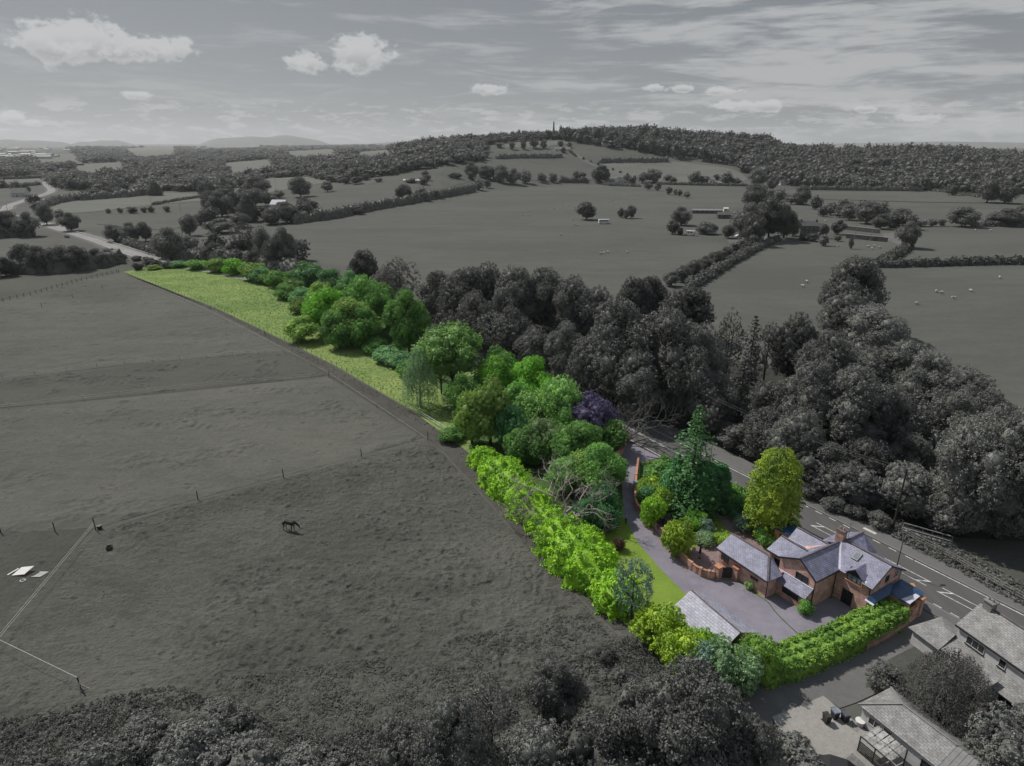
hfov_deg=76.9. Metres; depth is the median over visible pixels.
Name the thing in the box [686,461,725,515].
conifer tree
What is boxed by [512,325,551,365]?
tree
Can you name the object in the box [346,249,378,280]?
tree
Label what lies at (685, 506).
shrub
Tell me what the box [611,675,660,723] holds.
tree
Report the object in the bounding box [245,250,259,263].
tree
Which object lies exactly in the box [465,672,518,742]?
tree
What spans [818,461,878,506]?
tree
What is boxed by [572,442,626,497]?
tree
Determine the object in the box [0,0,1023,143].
sky
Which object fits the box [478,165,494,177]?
tree
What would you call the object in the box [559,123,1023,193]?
hill wood
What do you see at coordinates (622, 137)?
tree
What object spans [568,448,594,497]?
tree
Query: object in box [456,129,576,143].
ridge trees
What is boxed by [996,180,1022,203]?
tree
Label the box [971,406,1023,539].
tree
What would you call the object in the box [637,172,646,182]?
tree
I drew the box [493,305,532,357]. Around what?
tree
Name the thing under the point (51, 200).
hedge
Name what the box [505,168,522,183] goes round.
tree
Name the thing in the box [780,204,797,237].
tree
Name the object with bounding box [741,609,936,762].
side lane
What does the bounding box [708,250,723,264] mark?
tree
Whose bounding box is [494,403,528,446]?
tree
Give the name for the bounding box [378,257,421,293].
tree
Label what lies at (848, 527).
road markings
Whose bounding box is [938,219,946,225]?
tree
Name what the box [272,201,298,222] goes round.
tree
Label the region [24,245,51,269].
tree
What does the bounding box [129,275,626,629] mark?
pasture edge
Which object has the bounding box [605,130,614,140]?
tree
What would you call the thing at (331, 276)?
tree
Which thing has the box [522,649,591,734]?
tree
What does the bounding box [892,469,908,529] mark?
telegraph pole
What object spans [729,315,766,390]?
conifer tree
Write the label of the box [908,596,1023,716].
white cottage
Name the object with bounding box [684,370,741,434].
tree
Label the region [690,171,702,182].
tree
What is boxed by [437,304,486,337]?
tree
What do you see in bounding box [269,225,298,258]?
tree
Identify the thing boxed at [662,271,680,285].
tree
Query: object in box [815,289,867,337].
tree
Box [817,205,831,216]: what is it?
tree
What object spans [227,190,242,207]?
tree
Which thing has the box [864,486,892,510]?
bush
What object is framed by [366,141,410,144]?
hills
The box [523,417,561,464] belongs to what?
tree
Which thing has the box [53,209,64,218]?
tree
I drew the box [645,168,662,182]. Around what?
tree
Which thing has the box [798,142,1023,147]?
hills
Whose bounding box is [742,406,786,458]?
tree
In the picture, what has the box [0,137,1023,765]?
ground
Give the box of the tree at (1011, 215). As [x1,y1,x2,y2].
[985,208,1023,223]
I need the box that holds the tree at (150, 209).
[146,205,154,212]
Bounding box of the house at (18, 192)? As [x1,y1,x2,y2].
[10,188,29,196]
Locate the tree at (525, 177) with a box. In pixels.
[519,169,531,182]
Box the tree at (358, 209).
[353,205,363,214]
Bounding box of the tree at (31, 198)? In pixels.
[24,194,41,202]
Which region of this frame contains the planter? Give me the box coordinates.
[855,717,865,727]
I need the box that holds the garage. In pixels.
[671,590,760,653]
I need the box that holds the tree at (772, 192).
[766,189,775,197]
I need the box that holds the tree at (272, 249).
[260,236,285,261]
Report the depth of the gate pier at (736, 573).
84.46 m
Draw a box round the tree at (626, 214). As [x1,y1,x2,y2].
[623,209,629,218]
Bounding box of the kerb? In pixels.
[615,409,1023,613]
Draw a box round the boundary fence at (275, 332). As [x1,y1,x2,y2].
[125,271,409,406]
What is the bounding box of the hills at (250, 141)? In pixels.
[199,135,329,146]
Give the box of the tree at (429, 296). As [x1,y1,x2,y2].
[415,269,446,326]
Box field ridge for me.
[233,176,331,193]
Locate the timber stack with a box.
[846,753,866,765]
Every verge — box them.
[0,182,154,260]
[399,305,1023,598]
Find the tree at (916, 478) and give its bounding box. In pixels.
[876,460,932,518]
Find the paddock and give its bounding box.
[0,528,93,616]
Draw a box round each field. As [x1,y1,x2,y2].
[0,234,60,258]
[3,178,44,183]
[39,154,82,164]
[49,193,199,212]
[76,162,125,172]
[127,147,174,156]
[226,159,272,173]
[286,149,334,156]
[288,164,508,211]
[360,150,390,157]
[775,191,1023,202]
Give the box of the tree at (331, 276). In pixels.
[316,267,343,288]
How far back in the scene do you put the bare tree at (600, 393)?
138.04 m
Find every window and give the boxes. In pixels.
[720,554,728,564]
[774,558,779,567]
[782,586,798,601]
[795,571,808,584]
[867,715,880,727]
[893,569,898,578]
[920,759,929,765]
[964,635,985,655]
[995,693,1014,709]
[996,658,1006,671]
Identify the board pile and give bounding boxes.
[7,566,33,575]
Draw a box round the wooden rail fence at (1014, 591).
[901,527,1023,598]
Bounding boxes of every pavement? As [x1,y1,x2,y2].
[618,408,1023,611]
[923,601,959,624]
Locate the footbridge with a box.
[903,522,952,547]
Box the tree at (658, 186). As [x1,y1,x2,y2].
[654,182,661,190]
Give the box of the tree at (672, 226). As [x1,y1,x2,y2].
[666,220,679,233]
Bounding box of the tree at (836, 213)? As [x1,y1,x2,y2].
[833,205,844,217]
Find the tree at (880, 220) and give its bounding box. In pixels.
[870,213,891,228]
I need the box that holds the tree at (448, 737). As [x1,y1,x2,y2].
[405,688,496,765]
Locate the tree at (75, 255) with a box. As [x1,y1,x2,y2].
[59,245,91,268]
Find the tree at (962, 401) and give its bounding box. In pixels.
[921,387,981,472]
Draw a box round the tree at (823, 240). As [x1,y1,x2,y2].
[818,233,829,245]
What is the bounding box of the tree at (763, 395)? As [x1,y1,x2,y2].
[740,379,797,422]
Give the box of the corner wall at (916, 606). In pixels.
[905,583,925,625]
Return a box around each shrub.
[131,256,141,260]
[132,263,143,269]
[141,257,153,265]
[146,264,162,269]
[149,260,161,265]
[160,262,170,267]
[168,260,186,267]
[183,259,206,269]
[202,257,225,272]
[221,258,245,274]
[229,250,241,260]
[237,262,267,280]
[248,266,267,283]
[259,270,274,283]
[263,270,287,286]
[272,284,296,299]
[279,278,304,288]
[284,270,298,281]
[288,286,309,301]
[288,296,306,313]
[362,337,389,354]
[372,345,403,362]
[384,350,410,367]
[396,359,418,376]
[437,426,463,441]
[449,415,469,435]
[541,450,557,464]
[595,503,623,531]
[612,537,625,550]
[629,601,687,657]
[636,474,660,494]
[636,485,655,503]
[639,496,667,527]
[644,459,669,481]
[650,486,676,513]
[656,516,674,528]
[659,621,708,674]
[660,516,696,556]
[677,227,683,234]
[677,503,702,516]
[677,638,717,682]
[684,508,707,531]
[695,221,718,234]
[695,530,715,547]
[695,626,720,643]
[696,517,716,532]
[708,632,764,697]
[713,532,729,544]
[725,483,747,503]
[726,495,746,518]
[732,632,750,652]
[733,509,758,532]
[735,632,783,682]
[744,581,754,590]
[753,525,776,547]
[796,599,814,614]
[799,233,808,239]
[803,233,818,241]
[865,659,906,694]
[940,700,1023,758]
[972,728,1023,765]
[1006,700,1023,735]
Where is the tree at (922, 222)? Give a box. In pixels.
[916,219,927,225]
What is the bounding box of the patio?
[690,545,732,579]
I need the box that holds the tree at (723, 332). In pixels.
[716,307,747,377]
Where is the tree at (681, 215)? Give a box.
[670,206,692,224]
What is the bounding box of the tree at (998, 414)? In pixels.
[948,400,1020,439]
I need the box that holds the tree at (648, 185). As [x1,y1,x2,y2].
[644,181,652,189]
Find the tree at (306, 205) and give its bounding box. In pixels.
[294,200,312,213]
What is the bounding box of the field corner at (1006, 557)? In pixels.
[922,537,1023,595]
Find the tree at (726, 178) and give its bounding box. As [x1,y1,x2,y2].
[720,171,733,183]
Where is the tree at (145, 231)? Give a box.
[134,221,152,240]
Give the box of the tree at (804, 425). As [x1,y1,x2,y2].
[765,406,826,462]
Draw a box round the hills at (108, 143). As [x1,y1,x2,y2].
[72,140,137,146]
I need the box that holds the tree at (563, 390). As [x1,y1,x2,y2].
[539,373,583,417]
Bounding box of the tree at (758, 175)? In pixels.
[747,167,767,184]
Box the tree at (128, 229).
[116,222,139,239]
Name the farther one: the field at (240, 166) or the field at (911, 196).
the field at (240, 166)
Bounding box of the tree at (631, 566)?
[613,556,654,625]
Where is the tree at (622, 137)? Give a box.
[618,130,626,146]
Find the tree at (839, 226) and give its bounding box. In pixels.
[830,219,847,234]
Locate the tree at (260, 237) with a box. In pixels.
[251,225,271,251]
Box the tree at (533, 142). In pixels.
[529,137,538,147]
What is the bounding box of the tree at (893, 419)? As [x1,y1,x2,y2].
[868,383,923,449]
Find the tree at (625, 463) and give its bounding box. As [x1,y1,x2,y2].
[613,453,629,484]
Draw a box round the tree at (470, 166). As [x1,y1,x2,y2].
[465,162,479,177]
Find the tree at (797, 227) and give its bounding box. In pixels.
[791,219,801,235]
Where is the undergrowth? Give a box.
[684,434,1023,605]
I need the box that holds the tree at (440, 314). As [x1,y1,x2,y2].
[430,303,462,330]
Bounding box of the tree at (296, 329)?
[281,314,320,342]
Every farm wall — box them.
[845,226,880,233]
[846,234,887,241]
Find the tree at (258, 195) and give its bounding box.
[241,188,267,205]
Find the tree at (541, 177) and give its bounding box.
[538,173,545,182]
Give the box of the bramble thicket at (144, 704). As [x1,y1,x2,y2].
[0,634,731,765]
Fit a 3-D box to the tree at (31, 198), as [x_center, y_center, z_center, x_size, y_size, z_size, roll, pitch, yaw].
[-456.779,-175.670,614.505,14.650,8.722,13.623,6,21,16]
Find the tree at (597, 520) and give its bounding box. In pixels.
[570,497,609,528]
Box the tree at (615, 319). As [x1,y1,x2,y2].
[571,296,657,404]
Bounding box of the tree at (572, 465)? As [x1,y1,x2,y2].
[544,456,585,493]
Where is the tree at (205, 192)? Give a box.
[198,190,211,197]
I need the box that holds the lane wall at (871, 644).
[865,613,917,649]
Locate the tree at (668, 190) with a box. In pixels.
[665,187,672,194]
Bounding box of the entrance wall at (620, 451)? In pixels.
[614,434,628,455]
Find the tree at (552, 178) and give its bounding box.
[548,172,557,182]
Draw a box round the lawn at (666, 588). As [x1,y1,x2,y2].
[600,460,910,688]
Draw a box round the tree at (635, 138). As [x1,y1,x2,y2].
[630,134,639,148]
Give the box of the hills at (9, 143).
[0,139,73,147]
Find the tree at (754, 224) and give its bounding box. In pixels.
[741,215,767,241]
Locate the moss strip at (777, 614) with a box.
[758,595,796,632]
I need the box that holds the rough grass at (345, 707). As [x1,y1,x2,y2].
[215,612,620,743]
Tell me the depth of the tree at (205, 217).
449.07 m
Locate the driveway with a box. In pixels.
[621,442,853,642]
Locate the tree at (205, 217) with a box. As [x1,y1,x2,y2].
[193,210,213,224]
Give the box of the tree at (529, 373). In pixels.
[510,355,554,400]
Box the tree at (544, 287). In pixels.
[519,266,564,335]
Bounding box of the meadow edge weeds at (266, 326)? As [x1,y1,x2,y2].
[132,273,407,401]
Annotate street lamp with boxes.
[896,530,911,564]
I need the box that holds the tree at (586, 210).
[574,201,595,219]
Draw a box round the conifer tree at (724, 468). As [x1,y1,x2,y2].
[715,462,732,504]
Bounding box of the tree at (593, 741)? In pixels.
[556,702,659,765]
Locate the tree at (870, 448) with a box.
[839,435,894,486]
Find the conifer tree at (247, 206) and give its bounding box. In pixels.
[237,194,258,221]
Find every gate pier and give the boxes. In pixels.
[714,563,723,580]
[732,564,740,581]
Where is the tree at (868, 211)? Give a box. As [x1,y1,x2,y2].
[854,200,886,223]
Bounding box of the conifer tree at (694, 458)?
[646,404,734,522]
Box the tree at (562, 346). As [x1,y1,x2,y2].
[543,318,582,379]
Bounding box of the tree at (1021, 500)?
[1015,490,1023,508]
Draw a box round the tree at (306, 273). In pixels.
[289,260,322,287]
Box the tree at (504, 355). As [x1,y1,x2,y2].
[477,344,516,389]
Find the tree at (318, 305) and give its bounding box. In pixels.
[300,287,345,327]
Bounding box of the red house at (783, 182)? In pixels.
[778,179,794,184]
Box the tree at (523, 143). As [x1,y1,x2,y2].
[520,138,525,148]
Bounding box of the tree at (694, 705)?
[624,653,757,765]
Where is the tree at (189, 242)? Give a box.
[182,234,198,248]
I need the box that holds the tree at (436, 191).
[430,189,441,196]
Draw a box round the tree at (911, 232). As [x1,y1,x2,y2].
[894,221,921,244]
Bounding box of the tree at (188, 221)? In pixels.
[178,213,198,235]
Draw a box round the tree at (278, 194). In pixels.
[272,189,284,197]
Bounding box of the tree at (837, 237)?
[833,234,841,240]
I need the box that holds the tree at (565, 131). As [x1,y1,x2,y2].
[561,126,570,140]
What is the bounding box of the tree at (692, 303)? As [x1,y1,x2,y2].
[659,286,715,329]
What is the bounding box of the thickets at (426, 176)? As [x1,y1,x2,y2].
[9,168,919,259]
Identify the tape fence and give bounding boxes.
[1,348,291,377]
[3,372,327,408]
[153,285,427,441]
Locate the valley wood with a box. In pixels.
[0,133,490,191]
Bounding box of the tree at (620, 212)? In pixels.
[616,207,624,217]
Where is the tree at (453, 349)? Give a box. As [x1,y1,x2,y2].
[409,320,482,384]
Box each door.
[840,588,852,605]
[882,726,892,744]
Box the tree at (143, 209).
[140,207,146,212]
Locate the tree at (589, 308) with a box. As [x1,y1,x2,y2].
[576,284,618,336]
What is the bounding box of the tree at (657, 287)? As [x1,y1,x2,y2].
[641,274,668,321]
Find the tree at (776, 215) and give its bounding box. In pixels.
[757,195,789,237]
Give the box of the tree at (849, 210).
[839,203,860,219]
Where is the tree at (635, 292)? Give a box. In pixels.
[615,274,656,317]
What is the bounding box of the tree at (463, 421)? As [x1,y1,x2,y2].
[452,389,482,443]
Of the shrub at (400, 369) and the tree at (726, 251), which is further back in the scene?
the tree at (726, 251)
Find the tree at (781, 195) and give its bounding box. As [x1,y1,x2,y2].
[773,188,788,201]
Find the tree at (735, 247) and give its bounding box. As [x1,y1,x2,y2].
[730,242,742,251]
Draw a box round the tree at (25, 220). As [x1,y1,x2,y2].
[12,211,41,235]
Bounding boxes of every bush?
[3,747,65,765]
[61,734,135,765]
[113,706,178,765]
[150,717,232,765]
[195,696,253,739]
[201,728,284,765]
[273,739,338,765]
[315,732,361,760]
[329,741,378,765]
[593,645,615,662]
[610,663,641,690]
[713,429,732,446]
[741,444,760,459]
[800,482,826,500]
[819,493,846,514]
[844,503,867,518]
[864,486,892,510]
[867,510,892,530]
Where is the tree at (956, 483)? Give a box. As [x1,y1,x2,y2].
[925,411,1023,533]
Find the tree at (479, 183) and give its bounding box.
[472,178,485,189]
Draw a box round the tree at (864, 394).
[806,362,899,447]
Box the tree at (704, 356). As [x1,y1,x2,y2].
[662,320,733,422]
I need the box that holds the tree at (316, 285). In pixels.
[307,281,330,295]
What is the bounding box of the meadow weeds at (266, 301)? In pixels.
[240,286,302,320]
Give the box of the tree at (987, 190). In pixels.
[975,179,998,201]
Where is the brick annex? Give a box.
[716,533,782,597]
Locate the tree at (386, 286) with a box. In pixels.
[371,280,395,299]
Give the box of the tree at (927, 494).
[903,474,940,519]
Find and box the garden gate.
[722,567,732,578]
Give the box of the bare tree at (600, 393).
[557,359,613,403]
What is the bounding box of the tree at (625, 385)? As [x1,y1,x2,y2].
[608,349,669,419]
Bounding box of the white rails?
[408,404,444,427]
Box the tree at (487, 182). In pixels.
[484,179,490,187]
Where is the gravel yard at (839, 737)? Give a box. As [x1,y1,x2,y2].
[773,696,909,765]
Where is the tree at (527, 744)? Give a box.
[488,715,569,765]
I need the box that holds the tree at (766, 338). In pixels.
[753,320,784,381]
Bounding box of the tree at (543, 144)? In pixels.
[539,140,546,147]
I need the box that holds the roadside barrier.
[68,229,155,255]
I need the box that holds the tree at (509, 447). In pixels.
[503,427,530,465]
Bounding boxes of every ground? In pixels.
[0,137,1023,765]
[286,299,622,531]
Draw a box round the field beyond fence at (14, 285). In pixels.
[0,262,146,300]
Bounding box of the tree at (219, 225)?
[201,218,236,232]
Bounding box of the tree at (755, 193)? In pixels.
[741,183,770,205]
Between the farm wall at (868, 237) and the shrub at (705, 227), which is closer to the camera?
the farm wall at (868, 237)
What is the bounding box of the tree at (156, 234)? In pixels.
[150,232,162,254]
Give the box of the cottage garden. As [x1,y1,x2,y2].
[865,646,995,730]
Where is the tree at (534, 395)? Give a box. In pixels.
[513,387,560,424]
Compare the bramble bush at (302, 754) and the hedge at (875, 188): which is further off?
the hedge at (875, 188)
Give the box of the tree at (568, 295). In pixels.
[551,273,596,335]
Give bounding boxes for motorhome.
[684,230,695,235]
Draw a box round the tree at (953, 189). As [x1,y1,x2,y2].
[946,183,961,194]
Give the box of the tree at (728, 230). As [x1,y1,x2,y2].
[721,224,735,237]
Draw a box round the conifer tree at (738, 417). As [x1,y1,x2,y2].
[728,352,755,424]
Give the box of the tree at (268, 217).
[261,209,280,224]
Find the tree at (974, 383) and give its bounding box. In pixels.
[927,364,997,411]
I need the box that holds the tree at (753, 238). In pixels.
[749,233,758,245]
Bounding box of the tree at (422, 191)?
[414,186,428,199]
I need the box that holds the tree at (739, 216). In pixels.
[728,201,764,239]
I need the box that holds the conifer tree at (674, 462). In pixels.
[658,454,689,510]
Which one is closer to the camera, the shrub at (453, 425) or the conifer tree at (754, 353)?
the shrub at (453, 425)
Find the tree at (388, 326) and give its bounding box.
[385,320,395,332]
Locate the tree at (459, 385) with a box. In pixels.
[443,373,478,409]
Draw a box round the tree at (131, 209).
[126,206,137,212]
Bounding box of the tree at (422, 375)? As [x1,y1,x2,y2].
[401,346,437,410]
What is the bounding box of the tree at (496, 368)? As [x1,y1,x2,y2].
[473,355,517,394]
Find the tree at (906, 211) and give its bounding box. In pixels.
[888,208,912,225]
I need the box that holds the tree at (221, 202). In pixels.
[205,191,234,216]
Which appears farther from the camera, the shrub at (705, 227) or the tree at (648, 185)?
the tree at (648, 185)
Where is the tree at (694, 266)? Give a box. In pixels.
[686,259,703,275]
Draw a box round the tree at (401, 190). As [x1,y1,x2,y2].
[395,184,412,198]
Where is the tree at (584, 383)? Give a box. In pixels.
[565,330,602,397]
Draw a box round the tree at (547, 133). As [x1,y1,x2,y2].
[544,129,551,139]
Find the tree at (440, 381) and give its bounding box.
[431,360,449,393]
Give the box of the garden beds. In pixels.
[640,463,679,510]
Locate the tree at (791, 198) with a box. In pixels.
[784,193,796,203]
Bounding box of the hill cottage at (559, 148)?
[554,147,569,150]
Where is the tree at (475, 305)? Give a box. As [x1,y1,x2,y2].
[457,289,499,344]
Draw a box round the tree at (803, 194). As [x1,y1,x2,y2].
[794,185,811,204]
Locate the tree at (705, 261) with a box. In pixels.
[698,256,713,270]
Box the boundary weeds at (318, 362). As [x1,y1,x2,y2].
[143,281,475,470]
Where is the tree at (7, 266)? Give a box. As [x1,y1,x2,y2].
[0,256,16,275]
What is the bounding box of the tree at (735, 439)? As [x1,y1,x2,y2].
[717,421,750,451]
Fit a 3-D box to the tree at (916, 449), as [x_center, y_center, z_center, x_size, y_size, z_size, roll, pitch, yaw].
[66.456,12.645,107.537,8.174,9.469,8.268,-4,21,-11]
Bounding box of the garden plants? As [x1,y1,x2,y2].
[641,474,723,540]
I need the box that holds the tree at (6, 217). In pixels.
[0,210,17,227]
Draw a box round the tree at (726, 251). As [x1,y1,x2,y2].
[720,246,734,258]
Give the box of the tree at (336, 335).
[319,309,354,348]
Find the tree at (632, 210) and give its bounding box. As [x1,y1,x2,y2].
[626,205,636,217]
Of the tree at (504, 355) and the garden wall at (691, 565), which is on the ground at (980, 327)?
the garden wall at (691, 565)
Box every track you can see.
[575,153,623,176]
[677,236,788,290]
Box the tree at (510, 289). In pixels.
[491,264,540,332]
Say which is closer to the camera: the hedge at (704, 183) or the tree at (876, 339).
the tree at (876, 339)
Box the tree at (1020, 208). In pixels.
[1016,205,1023,220]
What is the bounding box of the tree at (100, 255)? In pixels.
[88,248,108,262]
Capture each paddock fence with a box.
[0,640,75,676]
[2,526,92,632]
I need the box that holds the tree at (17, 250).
[6,243,30,260]
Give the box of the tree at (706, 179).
[702,176,710,182]
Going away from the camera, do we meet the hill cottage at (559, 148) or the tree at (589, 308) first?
the tree at (589, 308)
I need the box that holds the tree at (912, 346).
[894,338,936,358]
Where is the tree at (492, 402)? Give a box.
[466,375,511,443]
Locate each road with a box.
[0,181,304,288]
[424,324,1023,626]
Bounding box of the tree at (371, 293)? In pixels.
[341,273,391,320]
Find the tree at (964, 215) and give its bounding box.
[945,205,981,226]
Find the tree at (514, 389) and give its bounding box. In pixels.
[503,381,534,418]
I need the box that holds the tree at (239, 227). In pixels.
[229,220,253,245]
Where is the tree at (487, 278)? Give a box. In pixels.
[469,260,500,332]
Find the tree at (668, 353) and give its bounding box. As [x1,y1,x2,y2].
[618,306,699,412]
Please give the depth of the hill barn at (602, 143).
1093.91 m
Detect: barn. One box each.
[601,141,620,146]
[716,212,732,218]
[858,686,985,765]
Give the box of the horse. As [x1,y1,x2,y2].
[282,519,299,531]
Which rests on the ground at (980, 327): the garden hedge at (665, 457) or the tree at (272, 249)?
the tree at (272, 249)
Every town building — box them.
[15,151,30,153]
[30,154,54,157]
[36,155,52,158]
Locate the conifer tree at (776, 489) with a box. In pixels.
[741,446,806,538]
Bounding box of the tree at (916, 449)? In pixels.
[886,431,938,476]
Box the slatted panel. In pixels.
[31,572,47,576]
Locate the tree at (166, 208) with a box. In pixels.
[162,206,169,211]
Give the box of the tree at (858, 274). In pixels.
[817,254,890,308]
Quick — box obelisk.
[552,122,554,139]
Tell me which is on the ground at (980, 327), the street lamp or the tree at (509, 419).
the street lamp
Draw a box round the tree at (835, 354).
[791,328,858,377]
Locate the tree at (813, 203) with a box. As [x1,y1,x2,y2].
[810,199,818,208]
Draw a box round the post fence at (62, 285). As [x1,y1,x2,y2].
[1,269,118,300]
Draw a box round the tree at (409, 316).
[381,286,431,353]
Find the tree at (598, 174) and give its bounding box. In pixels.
[591,165,610,181]
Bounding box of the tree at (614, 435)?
[596,419,629,449]
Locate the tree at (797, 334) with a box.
[767,311,820,380]
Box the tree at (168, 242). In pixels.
[148,227,184,260]
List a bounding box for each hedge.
[0,175,42,179]
[0,224,37,237]
[1,181,41,187]
[8,248,125,274]
[40,191,79,205]
[78,186,148,200]
[115,235,166,258]
[152,195,199,204]
[171,245,299,273]
[289,183,475,223]
[465,445,643,622]
[494,151,562,158]
[558,175,588,182]
[598,155,669,162]
[599,180,640,186]
[658,454,746,495]
[661,181,748,185]
[685,235,782,288]
[758,598,910,689]
[776,730,823,765]
[808,184,923,191]
[868,241,914,267]
[881,254,1023,267]
[923,188,979,196]
[972,220,1023,226]
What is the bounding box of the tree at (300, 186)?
[287,176,311,196]
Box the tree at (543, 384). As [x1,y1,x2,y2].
[533,377,553,414]
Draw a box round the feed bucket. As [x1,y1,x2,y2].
[96,524,101,529]
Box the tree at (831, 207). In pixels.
[825,202,838,214]
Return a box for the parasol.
[697,545,701,558]
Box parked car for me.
[817,754,854,765]
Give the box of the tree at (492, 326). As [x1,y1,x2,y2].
[474,310,517,348]
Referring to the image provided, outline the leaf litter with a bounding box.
[637,514,687,571]
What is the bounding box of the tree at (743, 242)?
[739,238,751,248]
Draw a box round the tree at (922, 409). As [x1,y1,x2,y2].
[901,388,963,445]
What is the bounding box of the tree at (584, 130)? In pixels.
[581,128,587,141]
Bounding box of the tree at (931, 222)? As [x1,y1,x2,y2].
[927,218,938,225]
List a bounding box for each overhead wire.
[532,324,903,470]
[533,323,908,469]
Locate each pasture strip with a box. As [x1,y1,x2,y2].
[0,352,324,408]
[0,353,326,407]
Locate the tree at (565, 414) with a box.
[545,407,579,432]
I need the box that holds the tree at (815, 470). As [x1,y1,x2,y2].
[795,441,859,493]
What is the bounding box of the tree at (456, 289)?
[437,264,487,325]
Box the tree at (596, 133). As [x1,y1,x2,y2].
[591,127,602,139]
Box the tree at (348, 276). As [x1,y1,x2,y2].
[336,270,360,285]
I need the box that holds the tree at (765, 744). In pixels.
[713,709,788,765]
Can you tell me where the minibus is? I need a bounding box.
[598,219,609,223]
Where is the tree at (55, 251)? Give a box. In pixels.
[41,244,65,262]
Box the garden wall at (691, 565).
[633,457,714,578]
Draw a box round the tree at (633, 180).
[628,177,636,183]
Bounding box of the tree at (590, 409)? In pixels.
[567,390,620,430]
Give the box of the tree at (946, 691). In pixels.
[897,642,999,737]
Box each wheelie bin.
[821,711,831,724]
[830,707,840,719]
[839,709,850,722]
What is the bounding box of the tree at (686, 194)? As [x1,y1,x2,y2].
[683,191,690,197]
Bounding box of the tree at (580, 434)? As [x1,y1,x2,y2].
[549,420,604,461]
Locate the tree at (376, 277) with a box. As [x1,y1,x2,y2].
[369,265,405,293]
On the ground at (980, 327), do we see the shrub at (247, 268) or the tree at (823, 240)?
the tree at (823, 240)
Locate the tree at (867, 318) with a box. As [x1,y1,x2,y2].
[842,301,911,346]
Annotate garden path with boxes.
[715,512,768,553]
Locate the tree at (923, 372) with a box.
[889,351,956,417]
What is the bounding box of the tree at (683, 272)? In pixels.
[675,264,692,281]
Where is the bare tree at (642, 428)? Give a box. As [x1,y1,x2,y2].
[603,376,686,458]
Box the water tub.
[105,545,111,550]
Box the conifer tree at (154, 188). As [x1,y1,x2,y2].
[146,181,163,195]
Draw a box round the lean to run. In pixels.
[857,725,907,765]
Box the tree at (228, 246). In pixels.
[217,244,241,254]
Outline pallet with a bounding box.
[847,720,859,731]
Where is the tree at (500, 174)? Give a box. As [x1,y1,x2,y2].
[494,164,506,182]
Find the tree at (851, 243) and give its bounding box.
[848,237,853,248]
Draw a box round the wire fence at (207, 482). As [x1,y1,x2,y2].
[1,437,427,527]
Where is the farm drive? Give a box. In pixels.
[881,232,900,244]
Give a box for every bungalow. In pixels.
[269,200,287,207]
[605,179,617,183]
[617,176,631,182]
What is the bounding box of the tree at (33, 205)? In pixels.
[28,201,41,210]
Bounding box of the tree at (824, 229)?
[818,224,829,235]
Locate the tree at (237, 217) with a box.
[229,212,251,226]
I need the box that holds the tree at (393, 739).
[362,713,425,765]
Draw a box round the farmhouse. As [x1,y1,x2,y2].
[797,219,818,233]
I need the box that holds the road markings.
[619,413,1023,617]
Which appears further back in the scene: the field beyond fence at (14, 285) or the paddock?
the field beyond fence at (14, 285)
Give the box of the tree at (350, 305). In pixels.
[320,296,381,343]
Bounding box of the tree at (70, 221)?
[55,212,81,230]
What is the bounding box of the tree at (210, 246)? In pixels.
[202,242,221,255]
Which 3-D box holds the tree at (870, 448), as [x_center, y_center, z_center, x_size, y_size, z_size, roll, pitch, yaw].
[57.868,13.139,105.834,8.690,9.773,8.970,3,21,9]
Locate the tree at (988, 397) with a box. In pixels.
[972,387,1020,414]
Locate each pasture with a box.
[0,273,326,409]
[0,276,286,378]
[0,377,741,765]
[0,383,421,532]
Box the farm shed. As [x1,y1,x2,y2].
[691,209,722,213]
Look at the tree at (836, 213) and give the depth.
495.32 m
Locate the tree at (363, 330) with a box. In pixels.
[346,306,382,347]
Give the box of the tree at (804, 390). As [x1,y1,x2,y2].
[772,359,846,443]
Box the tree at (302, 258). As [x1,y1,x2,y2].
[295,256,309,267]
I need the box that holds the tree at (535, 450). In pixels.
[511,424,553,465]
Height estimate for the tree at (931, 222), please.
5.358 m
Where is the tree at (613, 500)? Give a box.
[586,481,623,509]
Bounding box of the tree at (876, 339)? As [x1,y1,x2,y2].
[849,330,895,363]
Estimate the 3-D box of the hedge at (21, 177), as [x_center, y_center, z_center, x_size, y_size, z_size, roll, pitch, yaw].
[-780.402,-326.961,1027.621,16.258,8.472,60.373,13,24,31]
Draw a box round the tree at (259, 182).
[242,175,271,191]
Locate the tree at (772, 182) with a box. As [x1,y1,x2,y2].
[766,175,780,189]
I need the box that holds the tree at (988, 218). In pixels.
[981,216,996,222]
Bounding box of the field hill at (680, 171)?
[604,161,747,182]
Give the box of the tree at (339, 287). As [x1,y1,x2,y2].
[333,283,350,292]
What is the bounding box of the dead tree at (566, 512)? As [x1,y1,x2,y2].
[498,450,621,559]
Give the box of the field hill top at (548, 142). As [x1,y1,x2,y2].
[505,140,577,147]
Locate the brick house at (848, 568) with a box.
[766,520,923,608]
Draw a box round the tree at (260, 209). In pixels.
[256,206,267,220]
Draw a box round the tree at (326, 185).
[320,180,332,191]
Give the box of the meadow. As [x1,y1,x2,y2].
[125,267,622,505]
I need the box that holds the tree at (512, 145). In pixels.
[509,142,515,148]
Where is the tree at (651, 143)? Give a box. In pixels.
[646,135,657,152]
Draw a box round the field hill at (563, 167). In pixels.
[453,159,592,180]
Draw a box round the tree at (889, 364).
[857,344,914,388]
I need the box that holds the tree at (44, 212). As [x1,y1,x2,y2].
[34,202,53,224]
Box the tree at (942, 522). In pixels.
[917,489,976,534]
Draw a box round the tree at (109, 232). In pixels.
[101,224,120,241]

